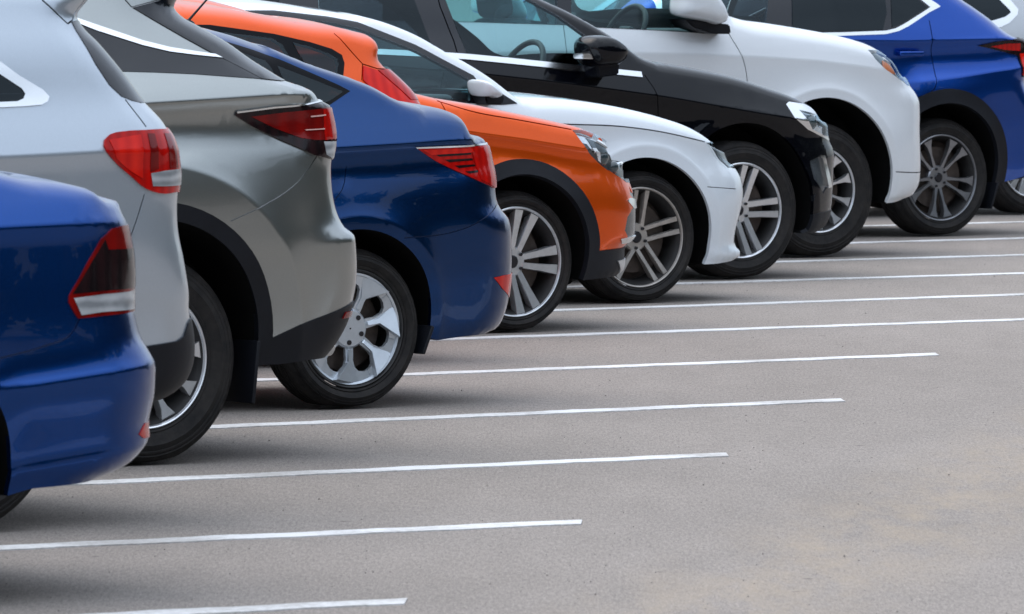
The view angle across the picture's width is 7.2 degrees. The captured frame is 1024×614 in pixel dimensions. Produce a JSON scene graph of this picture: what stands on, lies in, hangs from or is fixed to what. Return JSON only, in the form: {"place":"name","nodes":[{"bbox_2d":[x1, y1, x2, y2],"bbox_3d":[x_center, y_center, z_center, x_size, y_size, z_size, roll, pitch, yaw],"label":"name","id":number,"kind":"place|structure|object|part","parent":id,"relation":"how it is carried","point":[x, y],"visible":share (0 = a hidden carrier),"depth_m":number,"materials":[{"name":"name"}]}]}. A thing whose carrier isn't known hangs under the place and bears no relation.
{"place":"outdoors","nodes":[
{"label":"outdoors","id":0,"kind":"place"},
{"bbox_2d":[0,249,1022,613],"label":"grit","id":1,"kind":"object","parent":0,"point":[610,493],"visible":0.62,"depth_m":27.96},
{"bbox_2d":[0,0,1023,613],"bbox_3d":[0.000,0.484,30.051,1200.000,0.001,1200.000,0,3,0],"label":"asphalt ground","id":2,"kind":"structure","parent":0,"point":[672,526],"depth_m":27.83,"materials":[{"name":"grey asphalt"}]},
{"bbox_2d":[0,171,154,495],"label":"sedan","id":3,"kind":"object","parent":2,"relation":"on","point":[77,375],"visible":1,"depth_m":22.52,"materials":[{"name":"blue paint"}]},
{"bbox_2d":[0,0,194,517],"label":"suv","id":4,"kind":"object","parent":2,"relation":"on","point":[76,109],"visible":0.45,"depth_m":25.43,"materials":[{"name":"silver metal"}]},
{"bbox_3d":[-1.678,-0.775,25.186,0.381,0.290,0.083,-2,3,-33],"label":"side window","id":5,"kind":"part","parent":4,"relation":"part of","materials":[{"name":"black glass"}]},
{"bbox_3d":[-1.520,-0.784,26.118,0.313,0.272,1.407,-1,3,-27],"label":"rear window","id":6,"kind":"part","parent":4,"relation":"part of","materials":[{"name":"black glass"}]},
{"bbox_2d":[77,0,356,462],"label":"suv","id":7,"kind":"object","parent":2,"relation":"on","point":[267,241],"visible":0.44,"depth_m":28.66,"materials":[{"name":"silver metal"}]},
{"bbox_3d":[-1.389,-0.957,29.274,0.664,0.318,1.491,-2,3,-33],"label":"rear window","id":8,"kind":"part","parent":7,"relation":"part of","materials":[{"name":"black"}]},
{"bbox_2d":[90,598,407,613],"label":"parking line","id":9,"kind":"object","parent":2,"relation":"on","point":[291,606],"visible":1,"depth_m":22.36,"materials":[{"name":"paint"}]},
{"bbox_2d":[0,520,581,550],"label":"parking line","id":10,"kind":"object","parent":2,"relation":"on","point":[285,535],"visible":1,"depth_m":25.10,"materials":[{"name":"paint"}]},
{"bbox_2d":[174,0,420,104],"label":"hatchback","id":11,"kind":"object","parent":2,"relation":"on","point":[347,53],"visible":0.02,"depth_m":35.33,"materials":[{"name":"orange paint"}]},
{"bbox_3d":[-1.242,-1.019,34.979,1.260,0.382,0.161,-2,3,-33],"label":"window frame","id":12,"kind":"part","parent":11,"relation":"part of","materials":[{"name":"black"}]},
{"bbox_2d":[186,0,511,406],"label":"sedan","id":13,"kind":"object","parent":2,"relation":"on","point":[423,218],"visible":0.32,"depth_m":32.08,"materials":[{"name":"blue paint"}]},
{"bbox_3d":[-1.130,-0.902,31.754,0.534,0.294,0.158,-2,3,-33],"label":"side window","id":14,"kind":"part","parent":13,"relation":"part of","materials":[{"name":"black glass"}]},
{"bbox_3d":[-1.417,-0.902,31.620,1.746,0.351,0.254,-2,3,-33],"label":"window frame","id":15,"kind":"part","parent":13,"relation":"part of","materials":[{"name":"black plastic"}]},
{"bbox_3d":[-0.774,-0.862,31.913,0.277,0.159,0.061,-1,3,-23],"label":"side window","id":16,"kind":"part","parent":13,"relation":"part of","materials":[{"name":"black glass"}]},
{"bbox_2d":[64,452,728,485],"bbox_3d":[-1.348,0.589,27.632,5.254,0.004,0.189,-2,3,-35],"label":"parking line","id":17,"kind":"object","parent":2,"relation":"on","point":[377,470],"visible":0.91,"depth_m":28.25,"materials":[{"name":"paint"}]},
{"bbox_2d":[184,0,636,330],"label":"crossover","id":18,"kind":"object","parent":2,"relation":"on","point":[566,202],"visible":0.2,"depth_m":38.39,"materials":[{"name":"orange paint"}]},
{"bbox_2d":[209,0,742,300],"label":"sedan","id":19,"kind":"object","parent":2,"relation":"on","point":[686,185],"visible":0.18,"depth_m":41.44,"materials":[{"name":"white paint"}]},
{"bbox_3d":[-0.826,-1.234,40.583,1.446,0.476,0.212,-1,3,-29],"label":"window frame","id":20,"kind":"part","parent":19,"relation":"part of","materials":[{"name":"black plastic"}]},
{"bbox_2d":[209,398,844,428],"bbox_3d":[-0.747,0.438,31.056,5.256,0.004,0.191,-2,3,-37],"label":"parking line","id":21,"kind":"object","parent":2,"relation":"on","point":[360,420],"visible":0.69,"depth_m":31.62,"materials":[{"name":"paint"}]},
{"bbox_2d":[265,0,833,277],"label":"suv","id":22,"kind":"object","parent":2,"relation":"on","point":[776,147],"visible":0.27,"depth_m":44.19,"materials":[{"name":"black paint"}]},
{"bbox_3d":[-0.771,-1.554,43.156,0.692,0.423,0.268,-2,3,-33],"label":"side window","id":23,"kind":"part","parent":22,"relation":"part of","materials":[{"name":"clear glass"}]},
{"bbox_3d":[-0.771,-0.942,43.008,0.915,0.826,0.085,-2,3,-31],"label":"door","id":24,"kind":"part","parent":22,"relation":"part of","materials":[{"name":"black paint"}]},
{"bbox_3d":[-0.553,-1.543,43.515,2.019,0.556,0.620,-2,3,-33],"label":"window frame","id":25,"kind":"part","parent":22,"relation":"part of","materials":[{"name":"black plastic"}]},
{"bbox_3d":[0.198,-0.916,43.655,1.401,0.831,0.066,-2,3,-33],"label":"door","id":26,"kind":"part","parent":22,"relation":"part of","materials":[{"name":"black paint"}]},
{"bbox_2d":[257,353,938,381],"bbox_3d":[-0.190,0.276,34.720,5.261,0.004,0.191,-2,3,-36],"label":"parking line","id":27,"kind":"object","parent":2,"relation":"on","point":[652,365],"visible":0.6,"depth_m":35.32,"materials":[{"name":"paint"}]},
{"bbox_2d":[318,0,920,255],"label":"suv","id":28,"kind":"object","parent":2,"relation":"on","point":[860,99],"visible":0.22,"depth_m":47.44,"materials":[{"name":"white paint"}]},
{"bbox_3d":[-0.206,-1.208,46.124,1.182,0.818,0.117,-2,3,-33],"label":"door","id":29,"kind":"part","parent":28,"relation":"part of","materials":[{"name":"white paint"}]},
{"bbox_3d":[-0.709,-1.851,47.891,2.293,0.491,0.183,-2,3,-33],"label":"window frame","id":30,"kind":"part","parent":28,"relation":"part of","materials":[{"name":"black"}]},
{"bbox_3d":[0.207,-1.789,46.482,2.293,0.491,0.183,-2,3,-33],"label":"window frame","id":31,"kind":"part","parent":28,"relation":"part of","materials":[{"name":"black plastic"}]},
{"bbox_3d":[0.818,-1.212,46.789,1.252,0.801,0.060,-2,3,-33],"label":"door","id":32,"kind":"part","parent":28,"relation":"part of","materials":[{"name":"white paint"}]},
{"bbox_2d":[430,318,1023,340],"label":"parking line","id":33,"kind":"object","parent":2,"relation":"on","point":[723,329],"visible":0.67,"depth_m":38.53,"materials":[{"name":"paint"}]},
{"bbox_2d":[522,0,1023,234],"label":"suv","id":34,"kind":"object","parent":2,"relation":"on","point":[959,65],"visible":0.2,"depth_m":50.94,"materials":[{"name":"blue paint"}]},
{"bbox_3d":[0.954,-1.913,51.529,2.027,0.381,0.621,-2,3,-33],"label":"window frame","id":35,"kind":"part","parent":34,"relation":"part of","materials":[{"name":"black"}]},
{"bbox_3d":[1.083,-1.921,51.905,0.755,0.317,0.133,-2,3,-33],"label":"side window","id":36,"kind":"part","parent":34,"relation":"part of","materials":[{"name":"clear glass"}]},
{"bbox_3d":[1.519,-1.925,52.197,0.307,0.257,0.099,-2,3,-33],"label":"side window","id":37,"kind":"part","parent":34,"relation":"part of","materials":[{"name":"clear glass"}]},
{"bbox_3d":[1.613,-1.869,50.516,2.027,0.381,0.621,-2,3,-33],"label":"window frame","id":38,"kind":"part","parent":34,"relation":"part of","materials":[{"name":"white"}]},
{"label":"side window","id":39,"kind":"part","parent":34,"relation":"part of","materials":[{"name":"black glass"}]},
{"bbox_3d":[2.167,-1.240,50.558,1.036,0.968,0.109,-2,3,-31],"label":"door","id":40,"kind":"part","parent":34,"relation":"part of","materials":[{"name":"blue paint"}]},
{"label":"side window","id":41,"kind":"part","parent":34,"relation":"part of","materials":[{"name":"black glass"}]},
{"bbox_2d":[553,293,1023,311],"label":"parking line","id":42,"kind":"object","parent":2,"relation":"on","point":[787,302],"visible":0.64,"depth_m":41.45,"materials":[{"name":"paint"}]},
{"bbox_2d":[567,272,1023,287],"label":"parking line","id":43,"kind":"object","parent":2,"relation":"on","point":[811,279],"visible":0.52,"depth_m":44.43,"materials":[{"name":"paint"}]},
{"bbox_2d":[592,0,1023,212],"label":"suv","id":44,"kind":"object","parent":2,"relation":"on","point":[1007,16],"visible":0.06,"depth_m":54.94,"materials":[{"name":"metal"}]},
{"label":"side window","id":45,"kind":"part","parent":44,"relation":"part of","materials":[{"name":"black glass"}]},
{"bbox_2d":[775,254,1023,262],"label":"parking line","id":46,"kind":"object","parent":2,"relation":"on","point":[932,257],"visible":0.45,"depth_m":47.27,"materials":[{"name":"paint"}]},
{"bbox_2d":[850,237,1023,243],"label":"parking line","id":47,"kind":"object","parent":2,"relation":"on","point":[935,240],"visible":0.32,"depth_m":50.15,"materials":[{"name":"paint"}]},
{"bbox_2d":[863,221,1023,226],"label":"parking line","id":48,"kind":"object","parent":2,"relation":"on","point":[968,223],"visible":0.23,"depth_m":53.32,"materials":[{"name":"paint"}]}
]}

